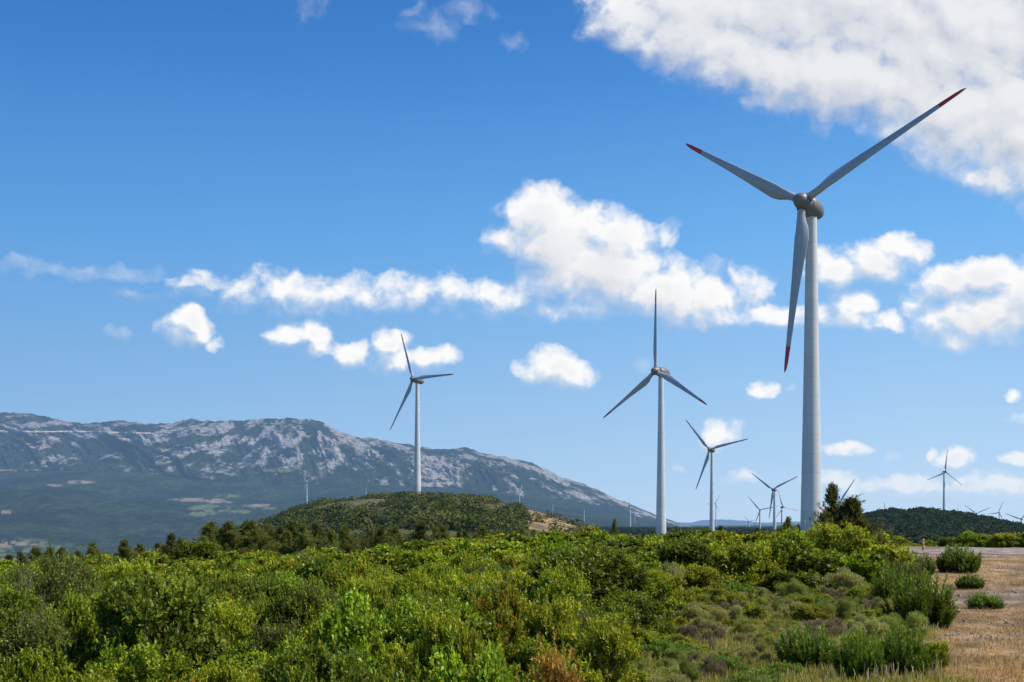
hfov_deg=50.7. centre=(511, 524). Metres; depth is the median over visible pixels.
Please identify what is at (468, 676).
shrub
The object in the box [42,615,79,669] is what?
shrub
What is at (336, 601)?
shrub
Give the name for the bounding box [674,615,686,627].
cushion plant
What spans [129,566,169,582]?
shrub
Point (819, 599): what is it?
cushion plant
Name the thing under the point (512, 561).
shrub
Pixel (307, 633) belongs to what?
shrub
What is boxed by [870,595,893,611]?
cushion plant
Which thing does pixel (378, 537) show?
conifer tree
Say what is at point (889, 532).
shrub
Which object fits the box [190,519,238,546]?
conifer tree
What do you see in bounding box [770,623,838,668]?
shrub
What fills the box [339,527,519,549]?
slope scrub
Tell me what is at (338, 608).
shrub
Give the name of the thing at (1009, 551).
gravel road
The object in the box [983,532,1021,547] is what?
shrub
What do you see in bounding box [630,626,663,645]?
cushion plant
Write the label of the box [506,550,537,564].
shrub
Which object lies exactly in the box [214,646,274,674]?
shrub
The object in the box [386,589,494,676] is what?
shrub
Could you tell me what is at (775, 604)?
cushion plant
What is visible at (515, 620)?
shrub
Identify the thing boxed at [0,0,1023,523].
sky
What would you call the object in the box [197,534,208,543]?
conifer tree
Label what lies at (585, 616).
shrub
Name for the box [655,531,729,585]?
shrub
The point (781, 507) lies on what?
wind turbine
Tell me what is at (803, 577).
shrub
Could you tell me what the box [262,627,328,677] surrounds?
shrub
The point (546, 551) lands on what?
shrub
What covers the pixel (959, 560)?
shrub
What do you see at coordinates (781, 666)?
cushion plant
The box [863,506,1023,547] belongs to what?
hill wood
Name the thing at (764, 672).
cushion plant
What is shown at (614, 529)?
conifer tree
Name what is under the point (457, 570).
shrub
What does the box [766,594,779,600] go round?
cushion plant
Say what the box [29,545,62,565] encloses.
conifer tree
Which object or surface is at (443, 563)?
shrub
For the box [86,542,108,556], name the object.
conifer tree
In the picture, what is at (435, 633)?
shrub
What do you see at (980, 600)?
shrub
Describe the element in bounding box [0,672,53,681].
shrub
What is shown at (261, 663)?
shrub
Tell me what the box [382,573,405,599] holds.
shrub
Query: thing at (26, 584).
shrub
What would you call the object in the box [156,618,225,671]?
shrub
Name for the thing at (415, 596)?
shrub
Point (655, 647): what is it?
cushion plant
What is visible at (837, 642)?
cushion plant
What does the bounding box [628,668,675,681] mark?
cushion plant
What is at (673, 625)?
cushion plant
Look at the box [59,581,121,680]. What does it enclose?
shrub
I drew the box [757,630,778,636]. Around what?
cushion plant
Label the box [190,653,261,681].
shrub
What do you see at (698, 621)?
cushion plant
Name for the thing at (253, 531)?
conifer tree
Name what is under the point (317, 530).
conifer tree
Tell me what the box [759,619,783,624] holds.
cushion plant
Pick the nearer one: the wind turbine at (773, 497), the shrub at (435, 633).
the shrub at (435, 633)
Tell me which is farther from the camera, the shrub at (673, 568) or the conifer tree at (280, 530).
the conifer tree at (280, 530)
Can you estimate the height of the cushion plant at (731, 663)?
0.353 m
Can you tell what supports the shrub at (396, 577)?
on the ground at (1012, 599)
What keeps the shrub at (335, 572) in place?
on the ground at (1012, 599)
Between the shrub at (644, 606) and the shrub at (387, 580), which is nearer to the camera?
the shrub at (644, 606)
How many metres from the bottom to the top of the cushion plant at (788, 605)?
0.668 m
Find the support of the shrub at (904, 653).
on the ground at (1012, 599)
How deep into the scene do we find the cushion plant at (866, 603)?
25.69 m
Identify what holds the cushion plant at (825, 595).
on the ground at (1012, 599)
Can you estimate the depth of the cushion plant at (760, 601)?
26.42 m
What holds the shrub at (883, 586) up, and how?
on the ground at (1012, 599)
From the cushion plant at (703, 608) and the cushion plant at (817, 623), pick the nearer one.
the cushion plant at (817, 623)
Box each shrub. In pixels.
[0,538,105,609]
[0,572,42,622]
[0,582,10,592]
[0,596,29,651]
[0,596,87,681]
[0,637,79,681]
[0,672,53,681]
[2,560,49,623]
[7,618,80,670]
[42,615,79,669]
[45,600,59,620]
[46,665,120,681]
[48,583,97,628]
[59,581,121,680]
[70,551,230,681]
[74,629,194,681]
[97,555,154,588]
[122,645,174,681]
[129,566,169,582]
[135,617,165,642]
[146,666,200,681]
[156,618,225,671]
[160,570,200,589]
[167,536,221,561]
[179,657,253,681]
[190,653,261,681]
[191,648,236,671]
[198,574,249,607]
[200,574,221,589]
[204,614,232,657]
[205,584,237,623]
[206,591,260,657]
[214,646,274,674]
[215,569,265,588]
[223,646,236,657]
[231,618,308,659]
[233,568,285,602]
[234,670,270,681]
[236,590,271,610]
[240,591,275,628]
[240,610,313,662]
[245,651,276,681]
[252,566,301,584]
[253,621,380,681]
[257,579,306,629]
[260,573,331,647]
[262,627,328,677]
[279,569,305,583]
[282,572,335,594]
[296,573,345,604]
[301,606,384,651]
[309,581,396,673]
[314,552,370,593]
[316,596,375,619]
[325,587,366,612]
[330,649,428,681]
[336,572,392,605]
[356,585,396,614]
[365,566,397,581]
[371,575,403,585]
[372,637,429,680]
[375,572,403,588]
[378,589,429,656]
[381,590,430,621]
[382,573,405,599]
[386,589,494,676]
[387,585,438,602]
[398,565,447,595]
[404,584,432,597]
[408,601,485,681]
[409,587,459,602]
[410,592,439,607]
[414,624,518,681]
[416,560,453,580]
[416,594,470,614]
[425,566,500,597]
[436,559,452,570]
[444,567,472,593]
[446,547,495,569]
[450,566,470,576]
[455,575,524,605]
[460,662,477,681]
[461,557,515,579]
[469,571,532,648]
[469,589,536,640]
[482,565,541,591]
[484,566,512,581]
[485,629,554,681]
[499,553,534,575]
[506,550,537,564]
[506,604,529,644]
[517,640,602,681]
[519,535,668,621]
[520,590,582,654]
[521,559,593,605]
[529,574,589,613]
[529,628,585,681]
[539,537,576,559]
[547,600,601,637]
[560,612,642,681]
[563,614,620,676]
[578,603,644,657]
[580,595,645,646]
[598,585,678,636]
[606,557,640,589]
[622,567,688,625]
[638,557,662,569]
[649,568,687,592]
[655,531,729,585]
[655,561,683,587]
[655,568,683,615]
[674,659,700,681]
[677,562,724,593]
[687,651,727,680]
[702,540,784,587]
[707,586,740,603]
[755,524,825,576]
[759,567,818,593]
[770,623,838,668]
[774,577,809,597]
[786,603,830,622]
[804,519,877,555]
[812,565,866,593]
[831,628,885,681]
[864,548,890,584]
[869,564,915,598]
[874,619,932,678]
[875,528,894,542]
[879,568,959,628]
[881,555,933,583]
[889,535,913,545]
[894,551,936,574]
[918,539,937,546]
[927,639,951,670]
[934,542,982,573]
[936,537,956,546]
[951,529,991,547]
[954,572,985,588]
[963,591,1007,608]
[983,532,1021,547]
[1014,532,1023,547]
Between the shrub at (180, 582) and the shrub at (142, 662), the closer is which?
the shrub at (142, 662)
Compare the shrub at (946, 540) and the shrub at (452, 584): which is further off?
the shrub at (946, 540)
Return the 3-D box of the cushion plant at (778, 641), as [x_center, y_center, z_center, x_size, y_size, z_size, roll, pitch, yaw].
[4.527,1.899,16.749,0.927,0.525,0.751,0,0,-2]
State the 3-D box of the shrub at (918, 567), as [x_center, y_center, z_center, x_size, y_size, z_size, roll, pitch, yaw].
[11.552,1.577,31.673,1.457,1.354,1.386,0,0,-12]
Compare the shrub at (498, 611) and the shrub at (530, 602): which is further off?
the shrub at (530, 602)
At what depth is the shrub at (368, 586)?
20.51 m
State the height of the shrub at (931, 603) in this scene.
1.275 m
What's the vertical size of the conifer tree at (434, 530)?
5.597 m
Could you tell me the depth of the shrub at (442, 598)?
17.75 m
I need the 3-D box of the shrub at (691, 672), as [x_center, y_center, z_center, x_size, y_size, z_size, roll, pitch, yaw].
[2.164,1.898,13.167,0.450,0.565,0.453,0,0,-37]
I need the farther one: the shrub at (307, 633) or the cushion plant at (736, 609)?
the cushion plant at (736, 609)
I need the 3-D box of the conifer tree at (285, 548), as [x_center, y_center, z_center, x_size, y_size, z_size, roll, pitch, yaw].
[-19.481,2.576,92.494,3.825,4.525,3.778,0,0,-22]
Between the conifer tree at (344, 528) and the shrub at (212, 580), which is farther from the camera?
the conifer tree at (344, 528)
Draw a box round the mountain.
[0,412,689,551]
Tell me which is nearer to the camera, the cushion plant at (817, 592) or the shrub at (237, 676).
the shrub at (237, 676)
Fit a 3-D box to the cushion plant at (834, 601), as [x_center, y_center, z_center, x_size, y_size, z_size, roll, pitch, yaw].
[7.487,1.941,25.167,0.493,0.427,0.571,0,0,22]
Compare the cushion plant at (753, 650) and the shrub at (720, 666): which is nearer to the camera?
the shrub at (720, 666)
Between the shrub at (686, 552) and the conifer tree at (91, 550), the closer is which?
the shrub at (686, 552)
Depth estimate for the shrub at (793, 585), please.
28.37 m
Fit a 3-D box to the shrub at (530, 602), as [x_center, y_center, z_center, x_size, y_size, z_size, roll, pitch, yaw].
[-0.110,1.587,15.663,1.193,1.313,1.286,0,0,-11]
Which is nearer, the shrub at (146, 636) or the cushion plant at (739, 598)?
the shrub at (146, 636)
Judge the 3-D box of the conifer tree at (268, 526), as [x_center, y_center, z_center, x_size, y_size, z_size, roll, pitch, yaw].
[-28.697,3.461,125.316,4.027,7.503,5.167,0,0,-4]
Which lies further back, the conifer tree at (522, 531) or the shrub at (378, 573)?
the conifer tree at (522, 531)
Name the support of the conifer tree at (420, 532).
on the ground at (1012, 599)
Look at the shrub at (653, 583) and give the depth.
20.16 m
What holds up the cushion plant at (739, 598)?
on the ground at (1012, 599)
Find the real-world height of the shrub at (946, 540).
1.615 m
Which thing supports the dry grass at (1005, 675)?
on the ground at (1012, 599)
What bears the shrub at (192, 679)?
on the ground at (1012, 599)
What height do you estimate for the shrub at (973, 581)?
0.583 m
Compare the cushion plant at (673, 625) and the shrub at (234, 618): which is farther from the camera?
the cushion plant at (673, 625)
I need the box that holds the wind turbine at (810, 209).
[686,88,965,531]
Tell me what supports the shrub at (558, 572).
on the ground at (1012, 599)
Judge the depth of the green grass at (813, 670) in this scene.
15.23 m
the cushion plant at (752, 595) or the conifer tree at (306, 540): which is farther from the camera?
the conifer tree at (306, 540)
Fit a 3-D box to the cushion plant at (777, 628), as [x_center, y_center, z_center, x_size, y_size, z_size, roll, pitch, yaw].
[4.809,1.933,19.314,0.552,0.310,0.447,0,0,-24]
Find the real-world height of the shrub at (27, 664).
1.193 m
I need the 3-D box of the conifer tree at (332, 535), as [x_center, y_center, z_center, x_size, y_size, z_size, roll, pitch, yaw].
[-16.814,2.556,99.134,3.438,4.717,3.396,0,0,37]
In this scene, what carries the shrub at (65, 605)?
on the ground at (1012, 599)
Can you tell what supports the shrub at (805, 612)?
on the ground at (1012, 599)
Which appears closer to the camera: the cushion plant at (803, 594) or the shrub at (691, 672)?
the shrub at (691, 672)
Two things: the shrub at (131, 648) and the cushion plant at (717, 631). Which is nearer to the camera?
the shrub at (131, 648)
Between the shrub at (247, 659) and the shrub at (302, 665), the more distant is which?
the shrub at (247, 659)
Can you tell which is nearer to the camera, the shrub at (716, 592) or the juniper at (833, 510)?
the shrub at (716, 592)
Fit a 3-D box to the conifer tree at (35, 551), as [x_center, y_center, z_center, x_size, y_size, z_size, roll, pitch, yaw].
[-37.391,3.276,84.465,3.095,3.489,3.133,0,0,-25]
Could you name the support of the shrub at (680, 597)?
on the ground at (1012, 599)
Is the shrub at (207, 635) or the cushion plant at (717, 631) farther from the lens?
the cushion plant at (717, 631)
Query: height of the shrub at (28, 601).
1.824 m
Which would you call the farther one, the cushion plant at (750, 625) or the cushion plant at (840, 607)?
the cushion plant at (840, 607)
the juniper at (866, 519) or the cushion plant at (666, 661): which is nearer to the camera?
the cushion plant at (666, 661)
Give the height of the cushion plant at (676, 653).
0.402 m
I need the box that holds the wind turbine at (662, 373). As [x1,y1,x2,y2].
[603,290,706,533]
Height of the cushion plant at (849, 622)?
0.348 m
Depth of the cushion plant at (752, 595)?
27.60 m
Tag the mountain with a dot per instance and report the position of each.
(187, 479)
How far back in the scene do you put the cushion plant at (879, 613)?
22.75 m
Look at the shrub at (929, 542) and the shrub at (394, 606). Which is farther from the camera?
the shrub at (929, 542)
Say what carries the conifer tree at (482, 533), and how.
on the ground at (1012, 599)
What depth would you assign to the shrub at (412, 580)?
20.70 m
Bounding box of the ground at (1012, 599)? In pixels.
[0,497,1023,681]
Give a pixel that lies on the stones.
(1006, 622)
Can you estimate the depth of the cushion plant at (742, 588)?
28.41 m
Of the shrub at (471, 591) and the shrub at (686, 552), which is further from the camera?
the shrub at (686, 552)
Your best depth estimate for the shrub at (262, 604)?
16.80 m
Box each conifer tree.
[4,553,22,566]
[15,550,30,564]
[24,544,43,563]
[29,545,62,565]
[54,546,69,557]
[73,550,80,556]
[83,545,96,555]
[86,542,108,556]
[113,539,138,561]
[133,542,145,554]
[155,533,182,556]
[177,536,188,543]
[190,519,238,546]
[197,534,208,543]
[209,520,248,554]
[230,525,276,553]
[240,518,282,551]
[261,522,277,545]
[264,529,306,555]
[265,516,327,549]
[267,528,281,547]
[275,526,285,548]
[294,523,318,553]
[311,520,330,546]
[315,535,323,549]
[316,527,344,550]
[332,522,360,553]
[336,531,359,553]
[352,529,374,552]
[360,525,398,548]
[385,527,392,542]
[388,536,399,546]
[389,525,408,545]
[402,520,434,541]
[430,524,438,540]
[432,533,442,541]
[437,525,456,539]
[462,530,471,539]
[476,526,491,540]
[519,527,528,536]
[609,516,620,535]
[772,516,792,532]
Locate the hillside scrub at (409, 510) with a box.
[233,490,590,537]
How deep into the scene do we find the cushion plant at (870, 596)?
26.39 m
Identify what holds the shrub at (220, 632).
on the ground at (1012, 599)
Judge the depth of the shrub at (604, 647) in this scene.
11.09 m
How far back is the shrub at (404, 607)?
12.50 m
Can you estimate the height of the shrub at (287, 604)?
1.720 m
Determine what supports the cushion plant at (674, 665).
on the ground at (1012, 599)
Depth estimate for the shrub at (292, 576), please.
23.49 m
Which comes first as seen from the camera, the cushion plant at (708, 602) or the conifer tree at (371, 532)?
the cushion plant at (708, 602)
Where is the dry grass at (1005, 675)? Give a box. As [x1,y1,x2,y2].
[894,556,1023,681]
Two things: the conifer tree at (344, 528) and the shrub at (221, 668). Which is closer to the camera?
the shrub at (221, 668)
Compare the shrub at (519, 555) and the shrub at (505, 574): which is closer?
the shrub at (505, 574)
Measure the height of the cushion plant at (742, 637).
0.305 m
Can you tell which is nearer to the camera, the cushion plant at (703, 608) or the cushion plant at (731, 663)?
the cushion plant at (731, 663)
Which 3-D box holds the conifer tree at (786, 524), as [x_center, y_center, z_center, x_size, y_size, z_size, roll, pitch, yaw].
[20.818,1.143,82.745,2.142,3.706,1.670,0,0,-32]
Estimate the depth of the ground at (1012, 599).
29.82 m
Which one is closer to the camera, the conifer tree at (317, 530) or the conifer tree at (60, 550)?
the conifer tree at (60, 550)
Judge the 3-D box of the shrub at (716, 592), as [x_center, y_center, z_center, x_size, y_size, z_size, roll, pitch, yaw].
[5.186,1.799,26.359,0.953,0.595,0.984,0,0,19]
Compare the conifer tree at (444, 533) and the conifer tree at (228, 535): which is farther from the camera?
the conifer tree at (444, 533)
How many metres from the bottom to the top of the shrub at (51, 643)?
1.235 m
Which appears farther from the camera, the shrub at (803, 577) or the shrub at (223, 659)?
the shrub at (803, 577)
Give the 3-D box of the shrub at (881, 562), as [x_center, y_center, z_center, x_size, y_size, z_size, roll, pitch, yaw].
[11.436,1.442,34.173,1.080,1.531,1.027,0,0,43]
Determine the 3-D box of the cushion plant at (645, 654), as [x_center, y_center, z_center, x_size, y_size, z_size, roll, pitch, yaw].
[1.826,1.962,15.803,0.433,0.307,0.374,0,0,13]
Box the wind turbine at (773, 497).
[752,473,797,530]
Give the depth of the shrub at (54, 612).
17.60 m
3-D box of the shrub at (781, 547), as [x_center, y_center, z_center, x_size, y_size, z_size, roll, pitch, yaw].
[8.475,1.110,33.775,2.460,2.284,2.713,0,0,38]
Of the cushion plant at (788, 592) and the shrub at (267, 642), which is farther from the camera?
the cushion plant at (788, 592)
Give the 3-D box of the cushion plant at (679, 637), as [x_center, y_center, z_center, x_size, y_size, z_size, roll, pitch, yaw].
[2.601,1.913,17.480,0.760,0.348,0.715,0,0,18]
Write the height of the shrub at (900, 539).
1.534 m
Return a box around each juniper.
[808,481,854,529]
[809,494,886,538]
[857,500,880,533]
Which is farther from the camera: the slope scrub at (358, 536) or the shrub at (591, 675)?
the slope scrub at (358, 536)
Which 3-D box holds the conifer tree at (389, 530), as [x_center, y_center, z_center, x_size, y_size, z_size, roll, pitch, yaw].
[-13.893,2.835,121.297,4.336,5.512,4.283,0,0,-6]
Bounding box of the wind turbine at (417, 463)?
[390,334,453,493]
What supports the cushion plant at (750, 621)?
on the ground at (1012, 599)
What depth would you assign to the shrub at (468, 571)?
25.63 m
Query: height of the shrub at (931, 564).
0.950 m
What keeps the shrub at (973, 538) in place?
on the ground at (1012, 599)
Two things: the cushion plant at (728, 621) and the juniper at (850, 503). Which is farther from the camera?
the juniper at (850, 503)
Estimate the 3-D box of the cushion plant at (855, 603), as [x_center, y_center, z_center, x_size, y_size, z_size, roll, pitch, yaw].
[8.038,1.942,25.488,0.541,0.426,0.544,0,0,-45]
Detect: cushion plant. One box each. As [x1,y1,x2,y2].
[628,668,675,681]
[629,660,649,670]
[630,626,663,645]
[636,650,651,663]
[641,636,699,659]
[647,621,678,634]
[647,659,681,678]
[647,672,690,681]
[656,657,680,668]
[660,632,693,647]
[664,647,696,661]
[672,602,710,619]
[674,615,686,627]
[675,620,726,643]
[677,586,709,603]
[681,602,709,618]
[682,641,711,653]
[686,616,721,632]
[694,615,715,629]
[697,638,718,648]
[697,651,750,675]
[703,600,714,605]
[706,604,721,617]
[709,604,743,622]
[710,650,731,657]
[713,598,747,616]
[715,592,750,610]
[716,580,760,600]
[721,618,734,626]
[723,671,781,681]
[729,622,756,637]
[731,641,776,662]
[733,619,758,627]
[733,633,757,644]
[735,644,760,657]
[739,591,754,597]
[739,666,784,681]
[740,622,756,634]
[741,601,769,619]
[749,632,778,644]
[752,587,766,596]
[753,598,770,606]
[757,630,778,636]
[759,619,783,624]
[761,622,779,629]
[762,660,808,676]
[764,598,784,611]
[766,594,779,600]
[766,625,788,636]
[771,598,811,619]
[773,629,833,654]
[776,583,815,597]
[776,620,797,626]
[779,623,806,640]
[780,594,815,605]
[788,592,815,597]
[798,595,831,603]
[801,618,848,636]
[811,589,822,594]
[814,617,844,628]
[815,593,830,600]
[815,597,853,621]
[825,588,845,598]
[825,599,839,605]
[827,637,840,645]
[838,612,891,641]
[841,618,854,630]
[843,584,872,597]
[846,592,878,607]
[851,598,863,610]
[859,598,878,609]
[862,606,884,617]
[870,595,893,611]
[878,610,930,640]
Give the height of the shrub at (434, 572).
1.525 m
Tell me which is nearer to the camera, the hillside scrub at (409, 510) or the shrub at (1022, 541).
the shrub at (1022, 541)
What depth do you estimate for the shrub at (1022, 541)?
98.93 m
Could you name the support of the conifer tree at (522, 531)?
on the ground at (1012, 599)
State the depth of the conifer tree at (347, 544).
83.40 m
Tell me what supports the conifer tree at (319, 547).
on the ground at (1012, 599)
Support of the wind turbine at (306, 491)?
on the mountain
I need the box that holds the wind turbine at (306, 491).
[304,478,307,502]
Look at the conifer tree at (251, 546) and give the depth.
86.09 m
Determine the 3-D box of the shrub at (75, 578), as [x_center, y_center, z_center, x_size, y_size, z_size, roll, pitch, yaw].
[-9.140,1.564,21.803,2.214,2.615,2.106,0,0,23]
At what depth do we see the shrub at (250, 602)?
20.31 m
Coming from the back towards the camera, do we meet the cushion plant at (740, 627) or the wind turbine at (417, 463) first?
the wind turbine at (417, 463)
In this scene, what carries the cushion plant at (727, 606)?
on the ground at (1012, 599)
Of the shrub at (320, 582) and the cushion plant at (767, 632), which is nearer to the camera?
the cushion plant at (767, 632)
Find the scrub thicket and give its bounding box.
[0,524,917,592]
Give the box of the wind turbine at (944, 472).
[928,449,962,509]
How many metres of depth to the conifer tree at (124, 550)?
62.94 m
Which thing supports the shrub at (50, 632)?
on the ground at (1012, 599)
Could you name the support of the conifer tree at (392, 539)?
on the ground at (1012, 599)
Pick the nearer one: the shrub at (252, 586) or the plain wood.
the shrub at (252, 586)
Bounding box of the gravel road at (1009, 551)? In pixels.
[909,547,1023,554]
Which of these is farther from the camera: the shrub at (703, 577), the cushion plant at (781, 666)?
the shrub at (703, 577)
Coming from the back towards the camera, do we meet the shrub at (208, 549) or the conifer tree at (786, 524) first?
the conifer tree at (786, 524)
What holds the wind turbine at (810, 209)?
on the ground at (1012, 599)
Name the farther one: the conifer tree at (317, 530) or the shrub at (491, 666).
the conifer tree at (317, 530)
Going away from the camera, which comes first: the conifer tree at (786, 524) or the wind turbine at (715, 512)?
the conifer tree at (786, 524)
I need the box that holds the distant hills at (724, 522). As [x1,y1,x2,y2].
[677,519,799,524]
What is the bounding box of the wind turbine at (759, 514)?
[750,499,777,527]
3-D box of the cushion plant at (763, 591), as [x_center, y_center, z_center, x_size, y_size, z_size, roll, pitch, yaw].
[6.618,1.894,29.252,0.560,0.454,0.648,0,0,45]
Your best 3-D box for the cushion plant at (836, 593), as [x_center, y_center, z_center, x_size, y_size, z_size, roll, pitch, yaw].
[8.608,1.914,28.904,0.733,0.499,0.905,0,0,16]
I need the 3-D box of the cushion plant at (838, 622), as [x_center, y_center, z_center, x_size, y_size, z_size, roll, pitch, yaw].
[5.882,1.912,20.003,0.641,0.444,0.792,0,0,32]
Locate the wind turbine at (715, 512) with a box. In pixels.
[715,497,718,526]
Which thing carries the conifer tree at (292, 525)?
on the ground at (1012, 599)
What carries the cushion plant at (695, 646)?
on the ground at (1012, 599)
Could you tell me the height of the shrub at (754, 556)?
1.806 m
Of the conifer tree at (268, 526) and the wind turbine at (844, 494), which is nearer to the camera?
the conifer tree at (268, 526)
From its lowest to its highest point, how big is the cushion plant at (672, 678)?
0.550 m
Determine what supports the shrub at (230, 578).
on the ground at (1012, 599)
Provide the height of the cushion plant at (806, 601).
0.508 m
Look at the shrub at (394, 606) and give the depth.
13.25 m
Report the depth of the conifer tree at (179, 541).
71.39 m
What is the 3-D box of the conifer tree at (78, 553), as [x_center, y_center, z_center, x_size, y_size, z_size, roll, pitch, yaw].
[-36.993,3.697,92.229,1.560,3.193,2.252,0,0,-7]
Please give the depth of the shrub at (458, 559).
29.13 m
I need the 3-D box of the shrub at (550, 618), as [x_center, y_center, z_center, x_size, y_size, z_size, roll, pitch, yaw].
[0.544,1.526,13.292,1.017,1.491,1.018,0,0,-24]
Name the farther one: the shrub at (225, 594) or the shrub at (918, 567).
the shrub at (918, 567)
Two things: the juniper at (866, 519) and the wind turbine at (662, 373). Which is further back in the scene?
the wind turbine at (662, 373)
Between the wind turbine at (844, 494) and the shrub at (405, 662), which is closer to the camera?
the shrub at (405, 662)
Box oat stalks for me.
[685,622,1001,681]
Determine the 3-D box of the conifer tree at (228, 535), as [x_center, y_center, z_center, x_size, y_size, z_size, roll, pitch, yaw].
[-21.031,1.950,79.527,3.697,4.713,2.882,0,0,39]
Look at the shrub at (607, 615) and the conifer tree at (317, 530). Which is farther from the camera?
the conifer tree at (317, 530)
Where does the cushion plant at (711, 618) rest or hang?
on the ground at (1012, 599)
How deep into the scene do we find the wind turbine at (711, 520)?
841.76 m
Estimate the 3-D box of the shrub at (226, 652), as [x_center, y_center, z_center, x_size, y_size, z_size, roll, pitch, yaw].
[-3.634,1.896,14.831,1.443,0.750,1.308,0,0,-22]
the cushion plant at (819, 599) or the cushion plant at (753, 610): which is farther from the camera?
the cushion plant at (819, 599)
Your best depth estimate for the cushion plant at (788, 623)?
19.85 m
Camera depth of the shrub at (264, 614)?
16.61 m
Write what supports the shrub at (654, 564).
on the ground at (1012, 599)
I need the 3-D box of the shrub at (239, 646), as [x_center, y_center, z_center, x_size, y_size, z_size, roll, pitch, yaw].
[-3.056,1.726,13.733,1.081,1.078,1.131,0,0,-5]
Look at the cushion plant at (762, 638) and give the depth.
17.34 m
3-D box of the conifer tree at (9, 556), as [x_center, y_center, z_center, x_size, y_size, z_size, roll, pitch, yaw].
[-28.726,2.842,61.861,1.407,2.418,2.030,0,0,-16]
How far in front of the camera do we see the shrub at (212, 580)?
29.82 m
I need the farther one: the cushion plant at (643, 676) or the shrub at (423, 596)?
the shrub at (423, 596)
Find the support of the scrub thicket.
on the ground at (1012, 599)
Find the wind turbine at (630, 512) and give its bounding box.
[626,496,631,525]
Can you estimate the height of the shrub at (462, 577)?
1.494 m
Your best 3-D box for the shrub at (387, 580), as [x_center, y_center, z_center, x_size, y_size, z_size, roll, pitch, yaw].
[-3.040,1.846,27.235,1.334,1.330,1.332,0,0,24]
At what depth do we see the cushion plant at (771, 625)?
20.23 m
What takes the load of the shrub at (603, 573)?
on the ground at (1012, 599)
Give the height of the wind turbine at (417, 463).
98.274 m
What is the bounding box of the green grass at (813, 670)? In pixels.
[630,575,1002,681]
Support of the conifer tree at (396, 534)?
on the ground at (1012, 599)
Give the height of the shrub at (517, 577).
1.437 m
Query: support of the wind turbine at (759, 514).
on the ground at (1012, 599)
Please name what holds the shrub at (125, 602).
on the ground at (1012, 599)
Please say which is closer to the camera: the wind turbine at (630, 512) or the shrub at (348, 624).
the shrub at (348, 624)
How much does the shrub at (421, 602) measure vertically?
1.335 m
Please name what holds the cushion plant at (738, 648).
on the ground at (1012, 599)
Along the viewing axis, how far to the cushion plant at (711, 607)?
23.08 m
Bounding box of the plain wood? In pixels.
[595,526,796,537]
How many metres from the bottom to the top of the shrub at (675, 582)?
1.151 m
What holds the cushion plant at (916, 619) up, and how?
on the ground at (1012, 599)
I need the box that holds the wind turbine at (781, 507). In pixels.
[776,492,797,524]
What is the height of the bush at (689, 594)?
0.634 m
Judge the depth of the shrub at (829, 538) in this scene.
38.03 m
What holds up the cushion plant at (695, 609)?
on the ground at (1012, 599)
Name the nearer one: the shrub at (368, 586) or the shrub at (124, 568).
the shrub at (368, 586)
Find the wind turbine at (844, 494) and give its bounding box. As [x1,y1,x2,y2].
[822,478,855,504]
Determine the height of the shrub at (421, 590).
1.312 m
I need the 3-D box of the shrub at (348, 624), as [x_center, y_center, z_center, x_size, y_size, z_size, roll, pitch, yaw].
[-1.810,1.407,11.571,1.152,1.624,1.271,0,0,-10]
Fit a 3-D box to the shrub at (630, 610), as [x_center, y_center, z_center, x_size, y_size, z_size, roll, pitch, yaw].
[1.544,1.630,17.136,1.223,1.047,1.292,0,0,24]
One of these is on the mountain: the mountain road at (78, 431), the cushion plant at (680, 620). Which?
the mountain road at (78, 431)
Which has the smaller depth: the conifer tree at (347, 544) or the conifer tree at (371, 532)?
the conifer tree at (347, 544)
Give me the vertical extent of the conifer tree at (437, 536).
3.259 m
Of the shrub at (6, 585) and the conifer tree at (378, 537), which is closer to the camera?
the shrub at (6, 585)
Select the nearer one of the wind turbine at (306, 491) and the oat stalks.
the oat stalks
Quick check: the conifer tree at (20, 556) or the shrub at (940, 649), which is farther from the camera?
the conifer tree at (20, 556)
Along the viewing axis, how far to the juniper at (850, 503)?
46.67 m
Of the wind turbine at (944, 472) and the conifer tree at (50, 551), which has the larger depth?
the wind turbine at (944, 472)
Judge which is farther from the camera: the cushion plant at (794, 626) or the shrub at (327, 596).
the shrub at (327, 596)
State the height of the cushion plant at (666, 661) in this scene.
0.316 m
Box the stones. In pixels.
[933,555,1023,667]
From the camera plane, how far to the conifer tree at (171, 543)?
66.80 m
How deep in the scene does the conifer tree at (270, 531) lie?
108.83 m
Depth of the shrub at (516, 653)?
10.71 m
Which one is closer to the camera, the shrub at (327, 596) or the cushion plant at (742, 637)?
the cushion plant at (742, 637)
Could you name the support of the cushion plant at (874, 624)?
on the ground at (1012, 599)
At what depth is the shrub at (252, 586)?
22.29 m
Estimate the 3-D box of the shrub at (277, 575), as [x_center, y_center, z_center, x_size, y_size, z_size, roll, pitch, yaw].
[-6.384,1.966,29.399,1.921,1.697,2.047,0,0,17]
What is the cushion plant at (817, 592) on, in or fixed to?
on the ground at (1012, 599)
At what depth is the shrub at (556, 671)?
7.61 m
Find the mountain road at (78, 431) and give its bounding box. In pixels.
[0,430,150,433]
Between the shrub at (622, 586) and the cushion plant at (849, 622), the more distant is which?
the shrub at (622, 586)
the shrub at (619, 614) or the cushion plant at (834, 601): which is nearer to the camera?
the shrub at (619, 614)
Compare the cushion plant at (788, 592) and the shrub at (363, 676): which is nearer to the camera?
the shrub at (363, 676)
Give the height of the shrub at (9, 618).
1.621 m
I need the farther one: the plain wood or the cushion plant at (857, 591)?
the plain wood
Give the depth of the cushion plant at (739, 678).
13.07 m
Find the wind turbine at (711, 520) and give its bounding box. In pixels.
[686,420,746,530]
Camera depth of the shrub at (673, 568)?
28.50 m
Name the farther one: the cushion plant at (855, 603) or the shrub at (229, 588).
the cushion plant at (855, 603)

